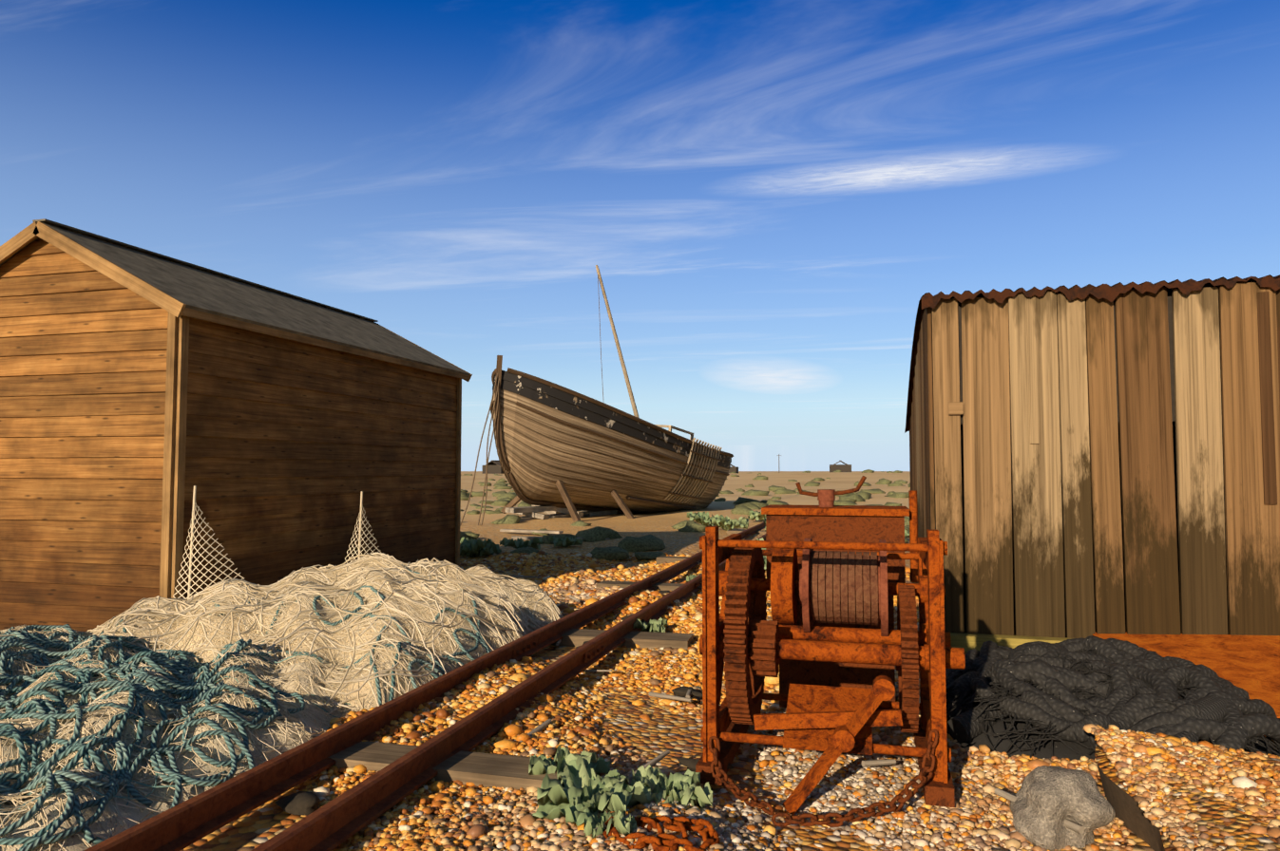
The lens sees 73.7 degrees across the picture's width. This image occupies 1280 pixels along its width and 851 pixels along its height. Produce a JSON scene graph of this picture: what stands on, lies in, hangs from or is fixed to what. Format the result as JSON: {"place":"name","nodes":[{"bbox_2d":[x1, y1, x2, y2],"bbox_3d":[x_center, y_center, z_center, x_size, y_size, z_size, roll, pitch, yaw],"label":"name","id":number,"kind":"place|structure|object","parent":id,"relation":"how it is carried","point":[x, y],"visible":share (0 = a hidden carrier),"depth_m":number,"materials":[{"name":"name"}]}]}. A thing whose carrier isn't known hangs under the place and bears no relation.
{"place":"outdoors","nodes":[
{"label":"outdoors","id":0,"kind":"place"},
{"bbox_2d":[0,0,1279,471],"label":"sky","id":1,"kind":"structure","parent":0,"point":[766,198],"materials":[{"name":"blue"}]},
{"bbox_2d":[180,471,1272,850],"bbox_3d":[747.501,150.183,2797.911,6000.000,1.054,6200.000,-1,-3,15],"label":"ground","id":2,"kind":"structure","parent":0,"point":[677,735],"depth_m":4.50,"materials":[{"name":"brown gravel"}]},
{"bbox_2d":[0,639,345,850],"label":"fishing net","id":3,"kind":"object","parent":2,"relation":"on","point":[74,843],"visible":0.1,"depth_m":2.87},
{"bbox_2d":[0,218,472,632],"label":"wooden shed","id":4,"kind":"structure","parent":2,"relation":"on","point":[143,392],"depth_m":5.36,"materials":[{"name":"brown wood"}]},
{"bbox_2d":[0,566,491,850],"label":"blue ropes","id":5,"kind":"object","parent":2,"relation":"on","point":[178,666],"visible":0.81,"depth_m":3.04,"materials":[{"name":"teal fabric"}]},
{"bbox_2d":[0,553,563,850],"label":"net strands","id":6,"kind":"object","parent":2,"relation":"on","point":[333,582],"visible":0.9,"depth_m":4.01,"materials":[{"name":"beige fabric"}]},
{"bbox_2d":[172,485,381,601],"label":"hanging nets","id":7,"kind":"object","parent":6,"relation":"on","point":[192,540],"visible":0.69,"depth_m":4.94,"materials":[{"name":"beige fabric"}]},
{"bbox_2d":[126,564,556,714],"bbox_3d":[-1.679,1.119,5.231,2.380,0.585,3.675,-1,-3,15],"label":"fishing net","id":8,"kind":"object","parent":2,"relation":"on","point":[365,691],"visible":0.06,"depth_m":4.07,"materials":[{"name":"beige fabric"}]},
{"bbox_2d":[83,521,765,850],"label":"railway track","id":9,"kind":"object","parent":2,"relation":"on","point":[404,772],"visible":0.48,"depth_m":3.02,"materials":[{"name":"brown metal"}]},
{"bbox_2d":[499,529,610,539],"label":"wooden planks","id":10,"kind":"object","parent":2,"relation":"on","point":[529,531],"visible":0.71,"depth_m":14.65,"materials":[{"name":"brown wood"}]},
{"bbox_2d":[459,265,733,526],"bbox_3d":[-0.527,-0.644,21.873,4.003,7.215,11.285,3,-7,27],"label":"boat","id":11,"kind":"object","parent":2,"relation":"on","point":[563,452],"visible":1,"depth_m":18.70,"materials":[{"name":"brown wood"}]},
{"bbox_2d":[482,454,851,474],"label":"distant buildings","id":12,"kind":"structure","parent":2,"relation":"on","point":[494,467],"depth_m":352.41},
{"bbox_2d":[274,575,1084,834],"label":"pebbles","id":13,"kind":"object","parent":2,"relation":"on","point":[303,803],"visible":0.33,"depth_m":3.06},
{"bbox_2d":[459,510,909,838],"bbox_3d":[0.406,1.545,10.771,6.022,0.396,16.432,-1,-3,15],"label":"sea kale","id":14,"kind":"object","parent":2,"relation":"on","point":[578,792],"visible":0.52,"depth_m":2.76,"materials":[{"name":"green plant"}]},
{"bbox_2d":[459,469,910,560],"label":"scrub vegetation","id":15,"kind":"object","parent":2,"relation":"on","point":[640,546],"visible":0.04,"depth_m":20.90,"materials":[{"name":"green plant"}]},
{"bbox_2d":[459,550,918,630],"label":"pebbles","id":16,"kind":"object","parent":2,"relation":"on","point":[559,573],"visible":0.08,"depth_m":8.43,"materials":[{"name":"gravel"}]},
{"bbox_2d":[286,724,1279,850],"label":"pebbles","id":17,"kind":"object","parent":2,"relation":"on","point":[1133,756],"visible":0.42,"depth_m":2.65,"materials":[{"name":"orange gravel"}]},
{"bbox_2d":[602,476,965,850],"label":"winch","id":18,"kind":"object","parent":2,"relation":"on","point":[832,643],"visible":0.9,"depth_m":3.06,"materials":[{"name":"brown metal"}]},
{"bbox_2d":[320,621,1279,767],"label":"pebbles","id":19,"kind":"object","parent":2,"relation":"on","point":[569,703],"visible":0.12,"depth_m":3.77,"materials":[{"name":"orange gravel"}]},
{"bbox_2d":[1009,765,1115,850],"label":"boulder","id":20,"kind":"object","parent":2,"relation":"on","point":[1046,803],"visible":0.96,"depth_m":2.54,"materials":[{"name":"grey stone"}]},
{"bbox_2d":[904,274,1279,653],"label":"shed","id":21,"kind":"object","parent":2,"relation":"on","point":[1086,461],"visible":0.98,"depth_m":5.02,"materials":[{"name":"wood"}]},
{"bbox_2d":[946,697,1277,764],"bbox_3d":[1.897,1.237,3.692,1.680,0.226,1.760,-1,-3,15],"label":"black net heap","id":22,"kind":"object","parent":2,"relation":"on","point":[1060,750],"depth_m":3.28,"materials":[{"name":"fabric"}]},
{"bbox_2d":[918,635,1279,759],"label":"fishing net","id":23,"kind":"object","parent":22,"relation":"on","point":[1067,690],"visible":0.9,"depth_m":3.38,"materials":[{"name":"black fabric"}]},
{"bbox_2d":[1092,632,1279,718],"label":"rusty sheet","id":24,"kind":"object","parent":2,"relation":"on","point":[1250,665],"visible":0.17,"depth_m":4.50,"materials":[{"name":"orange metal"}]},
{"bbox_2d":[1094,746,1279,850],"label":"bank","id":25,"kind":"structure","parent":2,"relation":"on","point":[1124,804],"depth_m":2.44,"materials":[{"name":"orange gravel"}]}
]}

